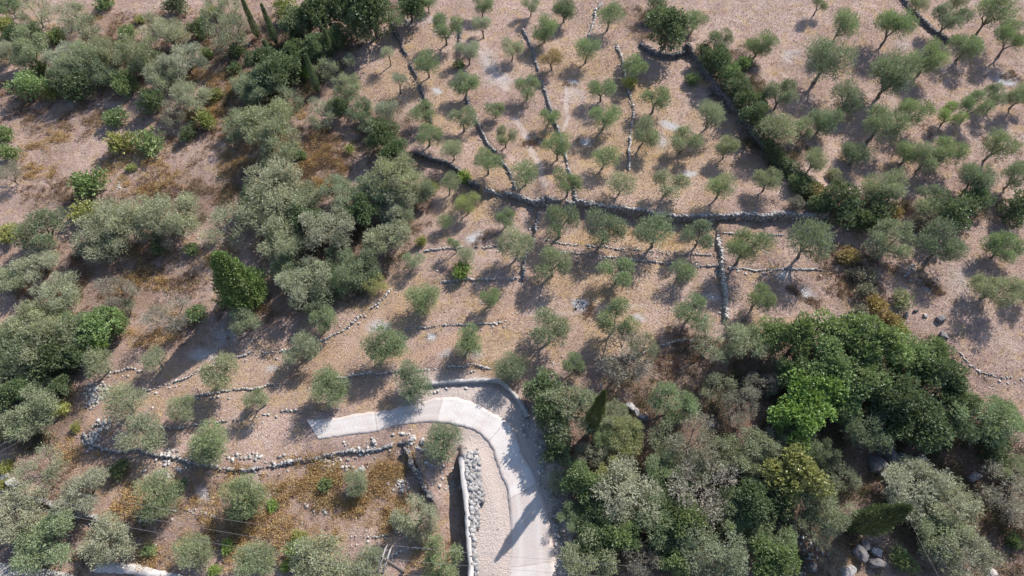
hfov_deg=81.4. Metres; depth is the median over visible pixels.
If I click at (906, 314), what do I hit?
boulder
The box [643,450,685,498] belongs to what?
wild olive tree
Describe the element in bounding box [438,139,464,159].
olive tree
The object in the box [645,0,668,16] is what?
olive tree
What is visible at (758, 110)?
evergreen shrub
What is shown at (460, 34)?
terrace wall
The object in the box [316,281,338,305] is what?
shrub
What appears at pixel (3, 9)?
wild olive tree
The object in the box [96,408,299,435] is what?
terrace edging
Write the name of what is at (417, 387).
olive tree
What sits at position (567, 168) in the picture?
terrace wall
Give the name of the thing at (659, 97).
olive tree
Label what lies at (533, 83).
olive tree
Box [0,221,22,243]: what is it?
shrub
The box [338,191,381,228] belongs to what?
broadleaf tree
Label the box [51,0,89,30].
sparse tree
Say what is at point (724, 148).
olive tree
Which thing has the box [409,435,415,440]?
boulder
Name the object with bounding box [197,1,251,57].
sparse tree
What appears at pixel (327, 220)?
wild olive tree
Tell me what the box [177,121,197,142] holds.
evergreen shrub
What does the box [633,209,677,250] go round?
olive tree
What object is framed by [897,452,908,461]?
boulder
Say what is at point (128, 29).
shrub
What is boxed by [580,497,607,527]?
broadleaf tree
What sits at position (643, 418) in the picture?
boulder
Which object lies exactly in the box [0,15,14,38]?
evergreen shrub
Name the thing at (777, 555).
broadleaf tree
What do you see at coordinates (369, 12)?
broadleaf tree
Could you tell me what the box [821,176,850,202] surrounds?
evergreen shrub
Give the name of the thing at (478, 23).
olive tree
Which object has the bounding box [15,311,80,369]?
sparse tree
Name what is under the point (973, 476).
boulder
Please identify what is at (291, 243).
wild olive tree
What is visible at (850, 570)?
boulder
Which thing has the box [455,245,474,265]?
olive tree
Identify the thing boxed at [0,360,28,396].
wild olive tree
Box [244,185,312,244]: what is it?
wild olive tree
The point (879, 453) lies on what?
boulder
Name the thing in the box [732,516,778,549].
wild olive tree
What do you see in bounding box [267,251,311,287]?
wild olive tree
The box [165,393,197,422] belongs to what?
olive tree
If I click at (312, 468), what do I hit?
bracken
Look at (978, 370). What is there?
stone edging
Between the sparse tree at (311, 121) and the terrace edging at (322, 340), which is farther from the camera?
the sparse tree at (311, 121)
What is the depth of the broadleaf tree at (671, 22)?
82.67 m
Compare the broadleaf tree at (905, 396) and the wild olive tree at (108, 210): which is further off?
the wild olive tree at (108, 210)
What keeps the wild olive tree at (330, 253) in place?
on the ground at (494, 542)
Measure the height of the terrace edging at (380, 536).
0.491 m
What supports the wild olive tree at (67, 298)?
on the ground at (494, 542)
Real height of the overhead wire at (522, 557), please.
1.068 m
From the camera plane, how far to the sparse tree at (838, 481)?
54.61 m
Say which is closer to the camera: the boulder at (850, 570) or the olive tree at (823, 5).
the boulder at (850, 570)
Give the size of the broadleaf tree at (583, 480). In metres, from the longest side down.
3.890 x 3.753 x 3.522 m
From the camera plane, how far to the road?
56.79 m
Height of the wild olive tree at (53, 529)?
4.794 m
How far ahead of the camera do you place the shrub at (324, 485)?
54.87 m
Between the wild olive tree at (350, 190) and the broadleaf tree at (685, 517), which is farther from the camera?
the wild olive tree at (350, 190)
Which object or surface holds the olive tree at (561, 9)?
on the ground at (494, 542)
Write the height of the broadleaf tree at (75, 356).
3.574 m
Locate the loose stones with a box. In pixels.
[0,0,1023,575]
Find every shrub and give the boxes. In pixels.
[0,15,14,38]
[0,22,24,44]
[0,124,14,142]
[0,142,23,159]
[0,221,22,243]
[0,457,15,474]
[0,478,9,490]
[3,68,50,100]
[17,21,46,43]
[26,60,48,76]
[38,84,60,101]
[42,24,65,43]
[47,65,96,104]
[49,399,71,417]
[61,195,98,225]
[65,164,110,198]
[68,421,80,433]
[92,0,114,11]
[100,104,130,128]
[102,129,136,153]
[106,458,132,481]
[107,68,140,98]
[116,22,137,42]
[123,163,137,171]
[129,125,165,159]
[133,14,146,23]
[134,87,166,116]
[139,541,157,558]
[148,230,168,256]
[160,0,190,15]
[174,477,187,492]
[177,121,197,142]
[181,242,199,255]
[185,16,211,39]
[185,304,207,323]
[191,108,216,130]
[198,45,214,59]
[199,5,223,18]
[206,86,225,102]
[207,564,223,575]
[220,537,234,555]
[226,60,241,74]
[229,42,246,57]
[237,268,267,301]
[266,498,278,512]
[270,0,297,20]
[278,558,292,574]
[281,535,319,565]
[290,528,309,543]
[292,148,307,159]
[298,65,309,78]
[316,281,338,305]
[316,476,332,493]
[342,143,354,155]
[388,512,407,527]
[414,236,426,246]
[421,177,439,193]
[451,259,474,281]
[452,58,465,70]
[457,167,471,184]
[620,76,638,88]
[684,72,700,86]
[695,40,712,58]
[697,46,715,65]
[702,42,732,73]
[716,60,743,84]
[722,71,753,99]
[731,85,757,112]
[736,55,753,68]
[738,101,769,126]
[748,91,768,106]
[752,116,781,141]
[760,137,786,163]
[770,153,802,178]
[787,194,805,210]
[788,169,807,192]
[794,173,821,198]
[806,180,828,202]
[806,191,837,216]
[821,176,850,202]
[824,167,842,180]
[830,182,865,229]
[837,244,865,266]
[842,207,885,233]
[844,266,866,283]
[847,303,870,317]
[852,282,878,298]
[859,190,898,220]
[863,267,881,283]
[863,293,890,314]
[879,310,904,326]
[888,543,921,575]
[890,317,911,337]
[891,206,904,220]
[891,287,915,311]
[909,209,935,232]
[933,188,983,234]
[955,181,997,216]
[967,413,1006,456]
[976,436,1013,467]
[994,188,1023,229]
[1004,530,1023,550]
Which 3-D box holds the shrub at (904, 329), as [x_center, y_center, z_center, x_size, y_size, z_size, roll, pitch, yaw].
[41.002,4.545,62.934,2.536,1.700,2.648,40,65,12]
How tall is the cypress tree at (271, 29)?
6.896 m
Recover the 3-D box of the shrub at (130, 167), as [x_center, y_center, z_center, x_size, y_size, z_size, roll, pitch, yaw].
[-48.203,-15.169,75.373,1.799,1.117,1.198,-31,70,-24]
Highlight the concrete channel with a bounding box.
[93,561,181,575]
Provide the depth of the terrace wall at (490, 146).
77.31 m
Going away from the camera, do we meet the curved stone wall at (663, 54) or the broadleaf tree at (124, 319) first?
the broadleaf tree at (124, 319)
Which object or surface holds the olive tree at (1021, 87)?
on the ground at (494, 542)
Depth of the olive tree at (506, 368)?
59.08 m
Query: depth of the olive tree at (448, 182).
71.77 m
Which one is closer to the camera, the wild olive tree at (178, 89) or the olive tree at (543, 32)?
the wild olive tree at (178, 89)
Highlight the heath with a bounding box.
[0,7,1023,575]
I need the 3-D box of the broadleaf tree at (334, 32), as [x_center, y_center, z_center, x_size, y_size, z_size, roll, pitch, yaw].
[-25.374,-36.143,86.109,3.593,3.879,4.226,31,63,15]
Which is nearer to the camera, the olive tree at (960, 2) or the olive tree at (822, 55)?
the olive tree at (822, 55)
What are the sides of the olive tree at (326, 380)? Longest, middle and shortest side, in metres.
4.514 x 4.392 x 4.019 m
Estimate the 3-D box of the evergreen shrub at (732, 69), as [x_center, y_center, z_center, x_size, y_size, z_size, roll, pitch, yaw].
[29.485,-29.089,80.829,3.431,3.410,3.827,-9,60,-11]
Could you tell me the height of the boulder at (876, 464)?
1.345 m
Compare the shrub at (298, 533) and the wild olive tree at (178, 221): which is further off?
the wild olive tree at (178, 221)
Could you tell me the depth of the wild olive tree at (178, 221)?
67.59 m
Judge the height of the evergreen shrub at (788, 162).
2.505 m
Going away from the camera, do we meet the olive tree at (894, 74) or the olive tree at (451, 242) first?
the olive tree at (451, 242)
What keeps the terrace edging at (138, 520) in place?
on the ground at (494, 542)
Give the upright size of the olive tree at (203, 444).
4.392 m
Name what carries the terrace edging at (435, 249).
on the ground at (494, 542)
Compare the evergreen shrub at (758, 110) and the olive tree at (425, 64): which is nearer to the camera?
the evergreen shrub at (758, 110)
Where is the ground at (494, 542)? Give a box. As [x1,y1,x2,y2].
[0,0,1023,575]
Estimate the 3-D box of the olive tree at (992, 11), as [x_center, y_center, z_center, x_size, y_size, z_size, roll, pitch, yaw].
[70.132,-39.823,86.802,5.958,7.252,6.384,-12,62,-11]
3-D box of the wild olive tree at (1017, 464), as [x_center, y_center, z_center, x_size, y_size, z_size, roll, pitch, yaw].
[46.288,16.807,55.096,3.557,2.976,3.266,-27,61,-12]
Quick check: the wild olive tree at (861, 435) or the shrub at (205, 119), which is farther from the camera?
the shrub at (205, 119)
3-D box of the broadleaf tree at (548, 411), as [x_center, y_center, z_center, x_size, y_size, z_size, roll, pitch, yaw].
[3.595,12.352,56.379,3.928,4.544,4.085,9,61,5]
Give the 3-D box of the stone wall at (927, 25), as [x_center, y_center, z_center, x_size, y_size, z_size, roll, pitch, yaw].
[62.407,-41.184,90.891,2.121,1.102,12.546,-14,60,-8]
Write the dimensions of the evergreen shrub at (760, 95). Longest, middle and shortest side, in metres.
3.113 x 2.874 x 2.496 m
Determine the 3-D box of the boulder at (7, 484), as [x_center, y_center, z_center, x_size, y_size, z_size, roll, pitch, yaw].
[-46.587,18.355,55.704,1.338,1.013,0.866,31,64,17]
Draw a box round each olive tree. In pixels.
[0,0,21,17]
[0,39,15,62]
[0,264,27,293]
[0,303,44,349]
[0,325,46,378]
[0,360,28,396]
[0,384,62,444]
[0,406,26,440]
[0,479,51,545]
[6,506,75,575]
[7,23,51,69]
[7,247,60,284]
[8,298,69,339]
[9,205,71,251]
[18,371,52,403]
[27,269,82,318]
[39,38,86,68]
[43,59,86,88]
[47,465,110,518]
[50,39,109,71]
[50,310,88,346]
[66,213,130,264]
[76,54,123,90]
[76,511,140,570]
[79,196,140,253]
[80,344,113,381]
[86,33,127,65]
[97,381,152,423]
[112,33,162,77]
[112,410,167,453]
[130,466,185,528]
[133,189,202,236]
[136,11,191,46]
[137,344,168,372]
[141,58,179,91]
[154,41,211,78]
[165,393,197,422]
[168,77,212,112]
[170,529,216,573]
[186,416,231,469]
[197,350,239,392]
[216,473,273,524]
[220,107,265,145]
[228,68,262,101]
[229,307,262,335]
[229,539,281,575]
[234,183,268,223]
[237,95,295,149]
[238,63,279,108]
[240,387,270,409]
[242,153,307,213]
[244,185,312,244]
[256,119,303,175]
[256,222,312,259]
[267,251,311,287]
[273,252,335,309]
[280,329,323,367]
[286,178,325,208]
[286,529,350,575]
[297,203,357,253]
[302,284,336,317]
[306,362,351,410]
[307,303,338,335]
[317,173,364,214]
[323,245,355,265]
[325,264,356,297]
[330,71,362,99]
[335,244,381,292]
[341,53,355,71]
[341,468,368,498]
[342,542,388,575]
[344,95,373,122]
[353,174,387,203]
[356,26,372,52]
[356,115,382,134]
[357,319,410,366]
[358,272,388,295]
[361,218,414,259]
[363,148,425,204]
[372,100,400,123]
[374,176,414,223]
[380,45,393,65]
[381,200,416,231]
[387,7,405,35]
[388,493,440,545]
[391,72,407,94]
[391,358,434,407]
[402,175,435,207]
[402,251,425,270]
[402,281,441,315]
[406,98,436,123]
[412,47,440,77]
[414,122,443,146]
[420,533,464,575]
[421,0,436,11]
[422,419,465,465]
[431,11,464,45]
[435,212,455,228]
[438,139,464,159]
[439,170,462,195]
[445,237,460,252]
[446,105,479,132]
[449,68,481,96]
[452,39,480,64]
[453,191,480,214]
[453,321,483,358]
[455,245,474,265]
[470,0,494,17]
[470,15,491,37]
[471,145,505,174]
[478,286,500,308]
[482,102,504,118]
[491,350,530,383]
[495,123,518,147]
[495,206,515,230]
[496,224,535,262]
[500,36,524,60]
[508,157,538,192]
[513,74,540,102]
[521,0,540,15]
[529,305,573,347]
[530,10,559,45]
[531,382,609,441]
[533,244,574,282]
[537,48,563,70]
[538,107,561,127]
[540,130,571,160]
[543,203,580,242]
[546,468,572,496]
[551,0,578,22]
[552,166,582,196]
[556,499,585,533]
[557,528,619,575]
[561,351,585,372]
[572,36,601,63]
[584,205,629,248]
[585,77,616,101]
[587,103,622,132]
[587,143,622,169]
[589,422,619,453]
[589,453,666,534]
[594,0,626,31]
[594,256,636,288]
[594,294,642,340]
[594,453,632,488]
[603,397,630,429]
[603,415,644,458]
[604,503,635,530]
[605,168,639,197]
[621,51,648,78]
[630,113,660,150]
[630,489,691,556]
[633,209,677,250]
[637,85,671,113]
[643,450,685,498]
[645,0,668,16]
[648,380,701,425]
[648,441,682,474]
[652,167,693,199]
[665,526,702,562]
[666,257,698,284]
[669,124,705,153]
[670,291,710,332]
[672,451,712,492]
[672,523,749,575]
[680,217,714,250]
[685,8,709,31]
[696,98,727,128]
[702,171,737,200]
[707,27,734,52]
[710,483,748,538]
[714,135,740,158]
[721,425,783,478]
[723,225,778,266]
[725,322,770,359]
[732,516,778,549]
[741,28,780,57]
[746,281,777,312]
[746,516,799,575]
[749,165,784,191]
[760,110,801,149]
[762,77,799,109]
[775,421,822,457]
[784,217,838,264]
[793,115,814,141]
[795,477,860,538]
[801,35,861,84]
[803,107,845,136]
[803,146,829,172]
[811,0,829,15]
[812,438,842,472]
[827,76,865,119]
[831,6,860,42]
[838,402,894,454]
[839,140,877,165]
[858,165,909,201]
[860,103,911,143]
[863,217,916,262]
[866,46,929,102]
[872,6,921,45]
[881,454,927,493]
[881,456,959,523]
[892,96,937,126]
[893,139,933,166]
[905,508,975,565]
[906,35,954,77]
[908,0,931,14]
[910,474,985,542]
[912,195,942,219]
[912,215,969,265]
[913,139,948,173]
[913,184,949,205]
[921,528,1008,575]
[930,134,971,166]
[931,0,976,32]
[936,99,968,125]
[942,389,1023,449]
[946,32,985,61]
[947,0,970,10]
[956,161,999,192]
[958,88,996,119]
[962,272,1023,309]
[970,0,1021,35]
[979,124,1023,164]
[979,229,1023,264]
[983,82,1023,109]
[986,397,1023,432]
[992,16,1023,57]
[994,453,1023,487]
[1000,160,1023,189]
[1007,280,1023,303]
[1008,81,1023,108]
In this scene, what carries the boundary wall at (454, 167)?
on the ground at (494, 542)
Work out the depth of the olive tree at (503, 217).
69.12 m
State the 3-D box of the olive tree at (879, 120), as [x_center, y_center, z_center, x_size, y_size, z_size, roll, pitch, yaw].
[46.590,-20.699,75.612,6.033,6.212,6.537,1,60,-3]
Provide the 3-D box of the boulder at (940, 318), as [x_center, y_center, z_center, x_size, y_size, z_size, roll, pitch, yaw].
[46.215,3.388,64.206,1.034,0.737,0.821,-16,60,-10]
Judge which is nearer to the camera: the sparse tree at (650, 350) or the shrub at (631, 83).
the sparse tree at (650, 350)
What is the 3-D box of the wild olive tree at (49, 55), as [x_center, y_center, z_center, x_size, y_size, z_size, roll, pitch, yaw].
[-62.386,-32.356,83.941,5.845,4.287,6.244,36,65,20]
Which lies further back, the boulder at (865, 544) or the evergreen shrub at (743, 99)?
the evergreen shrub at (743, 99)
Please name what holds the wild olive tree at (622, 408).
on the ground at (494, 542)
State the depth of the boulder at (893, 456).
55.95 m
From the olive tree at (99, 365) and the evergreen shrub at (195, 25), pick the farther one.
the evergreen shrub at (195, 25)
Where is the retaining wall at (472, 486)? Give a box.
[458,448,485,575]
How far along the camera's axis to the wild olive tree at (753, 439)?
54.60 m
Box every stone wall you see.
[638,41,686,60]
[899,0,949,43]
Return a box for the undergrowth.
[0,0,1023,575]
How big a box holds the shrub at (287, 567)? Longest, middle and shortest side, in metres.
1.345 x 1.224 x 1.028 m
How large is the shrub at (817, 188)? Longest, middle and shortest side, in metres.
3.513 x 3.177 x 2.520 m
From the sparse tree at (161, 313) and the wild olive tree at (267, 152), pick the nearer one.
the sparse tree at (161, 313)
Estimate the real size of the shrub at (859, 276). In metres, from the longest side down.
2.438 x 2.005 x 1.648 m
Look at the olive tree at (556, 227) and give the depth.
67.15 m
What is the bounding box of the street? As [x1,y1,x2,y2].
[0,563,75,575]
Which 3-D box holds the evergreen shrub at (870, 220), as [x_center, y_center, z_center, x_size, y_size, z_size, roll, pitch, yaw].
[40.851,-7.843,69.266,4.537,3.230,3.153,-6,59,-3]
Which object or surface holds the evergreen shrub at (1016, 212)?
on the ground at (494, 542)
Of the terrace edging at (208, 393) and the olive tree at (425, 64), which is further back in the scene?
the olive tree at (425, 64)
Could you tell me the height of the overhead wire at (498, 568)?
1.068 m
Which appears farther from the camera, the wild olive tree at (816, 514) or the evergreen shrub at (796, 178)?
the evergreen shrub at (796, 178)
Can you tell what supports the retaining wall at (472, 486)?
on the ground at (494, 542)
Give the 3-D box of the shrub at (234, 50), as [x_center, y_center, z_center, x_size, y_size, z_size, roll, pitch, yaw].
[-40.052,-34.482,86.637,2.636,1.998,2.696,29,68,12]
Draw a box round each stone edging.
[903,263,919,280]
[952,348,1023,385]
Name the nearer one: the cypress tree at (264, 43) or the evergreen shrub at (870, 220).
the evergreen shrub at (870, 220)
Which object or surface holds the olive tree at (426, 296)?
on the ground at (494, 542)
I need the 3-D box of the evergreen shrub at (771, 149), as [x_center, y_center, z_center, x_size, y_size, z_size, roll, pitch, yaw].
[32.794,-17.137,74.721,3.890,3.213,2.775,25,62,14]
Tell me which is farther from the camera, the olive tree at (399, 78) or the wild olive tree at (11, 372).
the olive tree at (399, 78)
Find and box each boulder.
[0,472,9,480]
[5,477,19,488]
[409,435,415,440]
[626,402,635,411]
[633,408,638,417]
[638,414,647,422]
[806,562,817,573]
[839,564,856,575]
[851,544,868,562]
[859,539,870,550]
[867,455,887,473]
[867,557,888,567]
[870,547,882,557]
[877,448,884,456]
[878,467,887,478]
[883,446,902,466]
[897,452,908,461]
[902,311,908,318]
[916,453,926,463]
[935,315,946,322]
[939,331,948,339]
[966,472,982,482]
[985,568,997,575]
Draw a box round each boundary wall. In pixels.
[413,151,480,190]
[483,186,545,210]
[545,196,829,226]
[683,43,829,207]
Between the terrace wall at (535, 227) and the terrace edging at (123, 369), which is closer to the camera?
the terrace edging at (123, 369)
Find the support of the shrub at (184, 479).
on the ground at (494, 542)
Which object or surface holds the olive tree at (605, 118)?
on the ground at (494, 542)
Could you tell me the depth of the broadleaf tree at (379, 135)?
74.47 m
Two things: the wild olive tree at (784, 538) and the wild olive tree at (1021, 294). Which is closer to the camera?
the wild olive tree at (784, 538)
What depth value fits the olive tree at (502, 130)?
75.26 m
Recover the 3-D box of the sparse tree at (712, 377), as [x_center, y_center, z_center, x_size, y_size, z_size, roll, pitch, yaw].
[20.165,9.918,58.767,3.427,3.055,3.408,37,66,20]
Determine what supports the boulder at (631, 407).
on the ground at (494, 542)
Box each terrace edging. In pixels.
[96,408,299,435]
[108,367,142,376]
[135,508,178,522]
[142,288,396,393]
[193,363,491,399]
[367,530,406,543]
[367,546,431,563]
[403,320,505,333]
[423,244,507,257]
[440,277,522,286]
[544,239,711,260]
[544,250,720,272]
[597,338,693,365]
[723,232,784,239]
[728,266,834,275]
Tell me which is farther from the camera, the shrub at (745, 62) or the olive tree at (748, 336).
the shrub at (745, 62)
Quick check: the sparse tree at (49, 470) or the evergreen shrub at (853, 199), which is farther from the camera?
the evergreen shrub at (853, 199)
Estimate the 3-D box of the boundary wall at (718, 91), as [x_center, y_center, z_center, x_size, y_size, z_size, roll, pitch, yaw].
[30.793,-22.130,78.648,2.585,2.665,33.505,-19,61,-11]
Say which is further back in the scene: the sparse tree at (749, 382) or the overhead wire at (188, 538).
the sparse tree at (749, 382)
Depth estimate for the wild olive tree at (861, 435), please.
55.29 m
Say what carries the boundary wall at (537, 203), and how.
on the ground at (494, 542)
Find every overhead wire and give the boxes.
[0,479,385,544]
[2,491,382,558]
[4,503,378,572]
[391,559,593,575]
[392,545,638,566]
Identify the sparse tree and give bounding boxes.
[0,157,25,184]
[5,442,73,490]
[13,0,58,28]
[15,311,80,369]
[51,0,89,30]
[55,10,103,45]
[94,276,141,310]
[102,208,149,254]
[119,299,135,316]
[137,294,193,334]
[138,218,168,240]
[151,226,184,251]
[160,99,186,129]
[195,197,251,250]
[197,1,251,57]
[199,0,229,14]
[211,0,242,23]
[275,83,304,115]
[305,95,334,133]
[312,55,341,82]
[572,441,609,467]
[592,323,656,387]
[621,541,664,575]
[627,329,662,361]
[647,418,686,457]
[663,410,719,467]
[665,455,742,536]
[690,311,745,364]
[692,435,731,475]
[699,371,738,403]
[719,383,759,427]
[737,453,777,488]
[740,369,780,397]
[761,424,799,459]
[793,508,836,551]
[820,547,848,575]
[824,459,864,491]
[974,459,1023,518]
[996,494,1023,530]
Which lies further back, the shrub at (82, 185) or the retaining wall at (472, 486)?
the shrub at (82, 185)
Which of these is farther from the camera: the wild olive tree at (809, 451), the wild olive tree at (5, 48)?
the wild olive tree at (5, 48)
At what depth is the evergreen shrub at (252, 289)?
64.96 m
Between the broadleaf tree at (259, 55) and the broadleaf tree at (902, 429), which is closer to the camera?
the broadleaf tree at (902, 429)
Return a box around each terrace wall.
[17,498,100,525]
[76,432,409,477]
[390,24,432,122]
[399,443,433,501]
[453,21,463,50]
[463,95,516,189]
[518,28,576,199]
[518,211,540,279]
[584,1,602,36]
[612,44,635,169]
[712,227,729,320]
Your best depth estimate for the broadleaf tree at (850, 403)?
56.03 m
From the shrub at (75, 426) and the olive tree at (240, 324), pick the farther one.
the olive tree at (240, 324)
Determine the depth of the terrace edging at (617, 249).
69.31 m
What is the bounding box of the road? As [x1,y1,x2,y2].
[306,397,556,575]
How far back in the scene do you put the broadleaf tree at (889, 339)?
57.67 m
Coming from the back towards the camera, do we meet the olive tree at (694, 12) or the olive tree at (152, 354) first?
the olive tree at (694, 12)
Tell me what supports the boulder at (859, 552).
on the ground at (494, 542)
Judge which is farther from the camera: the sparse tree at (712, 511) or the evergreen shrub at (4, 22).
the evergreen shrub at (4, 22)
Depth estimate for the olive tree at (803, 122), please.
74.98 m
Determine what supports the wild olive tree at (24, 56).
on the ground at (494, 542)
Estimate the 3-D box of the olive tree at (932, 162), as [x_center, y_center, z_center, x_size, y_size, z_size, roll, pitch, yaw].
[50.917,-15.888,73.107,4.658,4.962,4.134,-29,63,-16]
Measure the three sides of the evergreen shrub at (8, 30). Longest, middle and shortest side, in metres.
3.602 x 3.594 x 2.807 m
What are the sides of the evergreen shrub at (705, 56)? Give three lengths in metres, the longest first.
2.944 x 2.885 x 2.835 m
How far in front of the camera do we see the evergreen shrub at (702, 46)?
84.02 m
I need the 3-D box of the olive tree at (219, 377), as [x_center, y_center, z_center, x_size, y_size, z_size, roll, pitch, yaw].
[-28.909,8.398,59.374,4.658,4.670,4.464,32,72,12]
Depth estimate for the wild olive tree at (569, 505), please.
52.58 m
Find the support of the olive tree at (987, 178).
on the ground at (494, 542)
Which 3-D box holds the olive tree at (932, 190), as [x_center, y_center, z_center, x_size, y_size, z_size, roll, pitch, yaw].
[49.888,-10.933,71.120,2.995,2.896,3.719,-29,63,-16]
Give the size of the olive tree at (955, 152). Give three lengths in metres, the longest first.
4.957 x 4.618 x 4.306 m
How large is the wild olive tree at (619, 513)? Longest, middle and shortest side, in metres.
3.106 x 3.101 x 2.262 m
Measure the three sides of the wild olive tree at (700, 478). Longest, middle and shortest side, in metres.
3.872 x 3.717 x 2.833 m
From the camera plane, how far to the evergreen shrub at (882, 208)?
69.16 m
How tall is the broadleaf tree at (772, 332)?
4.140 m
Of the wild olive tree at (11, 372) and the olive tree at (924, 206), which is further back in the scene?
the olive tree at (924, 206)
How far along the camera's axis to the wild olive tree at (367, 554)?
50.32 m
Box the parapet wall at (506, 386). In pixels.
[428,377,529,418]
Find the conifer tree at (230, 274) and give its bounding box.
[209,250,268,314]
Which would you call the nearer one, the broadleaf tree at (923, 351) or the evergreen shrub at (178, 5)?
the broadleaf tree at (923, 351)
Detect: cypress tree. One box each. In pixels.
[241,0,259,38]
[260,3,278,44]
[261,39,272,51]
[288,17,298,41]
[304,53,320,92]
[322,28,334,57]
[585,389,606,434]
[845,502,913,536]
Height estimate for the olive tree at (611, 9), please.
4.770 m
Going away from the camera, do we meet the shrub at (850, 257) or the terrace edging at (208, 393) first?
the terrace edging at (208, 393)
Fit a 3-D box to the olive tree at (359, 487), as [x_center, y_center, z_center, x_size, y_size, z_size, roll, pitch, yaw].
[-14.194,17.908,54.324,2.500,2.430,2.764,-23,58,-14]
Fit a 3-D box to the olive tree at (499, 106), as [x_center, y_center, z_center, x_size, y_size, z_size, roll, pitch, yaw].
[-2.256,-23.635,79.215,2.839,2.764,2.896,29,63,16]
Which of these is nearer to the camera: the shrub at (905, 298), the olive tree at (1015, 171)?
the shrub at (905, 298)
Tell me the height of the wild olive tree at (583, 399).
5.444 m
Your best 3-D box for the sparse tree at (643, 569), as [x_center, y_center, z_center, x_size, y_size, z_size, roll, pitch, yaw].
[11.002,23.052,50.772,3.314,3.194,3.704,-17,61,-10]
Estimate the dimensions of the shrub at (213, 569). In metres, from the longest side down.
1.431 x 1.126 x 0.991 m
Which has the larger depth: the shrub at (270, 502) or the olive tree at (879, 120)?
the olive tree at (879, 120)
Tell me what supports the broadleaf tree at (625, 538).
on the ground at (494, 542)
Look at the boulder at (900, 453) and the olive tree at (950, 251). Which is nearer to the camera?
the boulder at (900, 453)
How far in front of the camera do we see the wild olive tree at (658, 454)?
55.08 m
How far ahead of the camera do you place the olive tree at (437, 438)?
54.92 m
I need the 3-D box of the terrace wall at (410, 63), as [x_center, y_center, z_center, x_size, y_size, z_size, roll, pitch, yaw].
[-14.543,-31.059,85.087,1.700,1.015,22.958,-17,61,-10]
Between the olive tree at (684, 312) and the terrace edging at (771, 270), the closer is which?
the olive tree at (684, 312)
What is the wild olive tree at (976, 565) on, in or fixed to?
on the ground at (494, 542)
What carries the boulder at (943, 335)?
on the ground at (494, 542)
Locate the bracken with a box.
[0,12,457,575]
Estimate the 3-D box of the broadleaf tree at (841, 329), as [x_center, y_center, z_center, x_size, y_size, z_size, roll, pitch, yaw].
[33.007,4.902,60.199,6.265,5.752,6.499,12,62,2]
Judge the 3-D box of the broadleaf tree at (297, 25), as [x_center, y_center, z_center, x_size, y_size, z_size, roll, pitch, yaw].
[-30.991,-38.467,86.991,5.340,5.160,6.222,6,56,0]
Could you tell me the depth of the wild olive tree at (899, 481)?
52.45 m
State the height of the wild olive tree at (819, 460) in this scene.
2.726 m
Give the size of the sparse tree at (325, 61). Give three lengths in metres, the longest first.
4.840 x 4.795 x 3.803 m
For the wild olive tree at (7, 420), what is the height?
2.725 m
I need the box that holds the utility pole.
[376,544,404,574]
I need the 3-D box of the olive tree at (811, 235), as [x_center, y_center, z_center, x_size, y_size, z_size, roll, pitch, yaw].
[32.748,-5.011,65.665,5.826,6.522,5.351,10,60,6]
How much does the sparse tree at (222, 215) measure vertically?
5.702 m
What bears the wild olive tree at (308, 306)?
on the ground at (494, 542)
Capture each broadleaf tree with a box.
[0,374,32,411]
[24,335,72,379]
[44,373,73,397]
[52,335,97,368]
[75,304,126,348]
[77,334,110,355]
[99,309,129,334]
[242,46,276,72]
[250,48,301,96]
[268,261,290,278]
[277,3,319,38]
[281,38,311,70]
[285,202,323,237]
[294,0,342,32]
[296,32,330,63]
[322,22,349,50]
[326,0,365,31]
[327,94,348,117]
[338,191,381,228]
[342,0,394,42]
[363,116,400,153]
[377,137,409,164]
[394,0,429,22]
[521,366,563,401]
[532,394,569,439]
[539,430,571,466]
[559,458,602,503]
[573,517,613,562]
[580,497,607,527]
[601,514,642,554]
[644,4,696,52]
[658,541,692,575]
[660,490,708,539]
[728,478,774,525]
[749,532,801,575]
[750,314,788,354]
[757,438,835,510]
[759,479,797,522]
[766,385,838,453]
[771,353,810,387]
[775,309,827,360]
[783,366,849,411]
[791,332,858,399]
[812,307,876,363]
[827,386,863,425]
[841,355,897,406]
[846,314,915,368]
[867,367,933,422]
[877,401,919,442]
[883,332,936,379]
[897,394,957,453]
[913,354,970,396]
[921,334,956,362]
[931,385,982,421]
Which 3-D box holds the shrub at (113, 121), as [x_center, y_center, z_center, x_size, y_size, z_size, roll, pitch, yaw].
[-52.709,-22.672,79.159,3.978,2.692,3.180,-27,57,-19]
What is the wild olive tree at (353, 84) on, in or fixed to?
on the ground at (494, 542)
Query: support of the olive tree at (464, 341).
on the ground at (494, 542)
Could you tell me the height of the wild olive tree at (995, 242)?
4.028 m
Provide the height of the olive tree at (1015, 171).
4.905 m
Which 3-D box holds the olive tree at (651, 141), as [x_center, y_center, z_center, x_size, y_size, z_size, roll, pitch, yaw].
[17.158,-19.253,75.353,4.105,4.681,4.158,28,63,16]
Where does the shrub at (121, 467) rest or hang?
on the ground at (494, 542)
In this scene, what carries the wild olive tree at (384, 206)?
on the ground at (494, 542)
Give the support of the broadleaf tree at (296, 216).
on the ground at (494, 542)
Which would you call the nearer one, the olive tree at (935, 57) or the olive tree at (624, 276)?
the olive tree at (624, 276)
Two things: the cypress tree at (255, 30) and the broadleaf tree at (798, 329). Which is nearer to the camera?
the broadleaf tree at (798, 329)
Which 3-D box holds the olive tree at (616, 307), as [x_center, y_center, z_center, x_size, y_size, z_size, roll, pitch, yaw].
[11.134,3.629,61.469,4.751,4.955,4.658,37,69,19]
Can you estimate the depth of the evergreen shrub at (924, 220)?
69.04 m
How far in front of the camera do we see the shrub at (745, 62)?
83.77 m

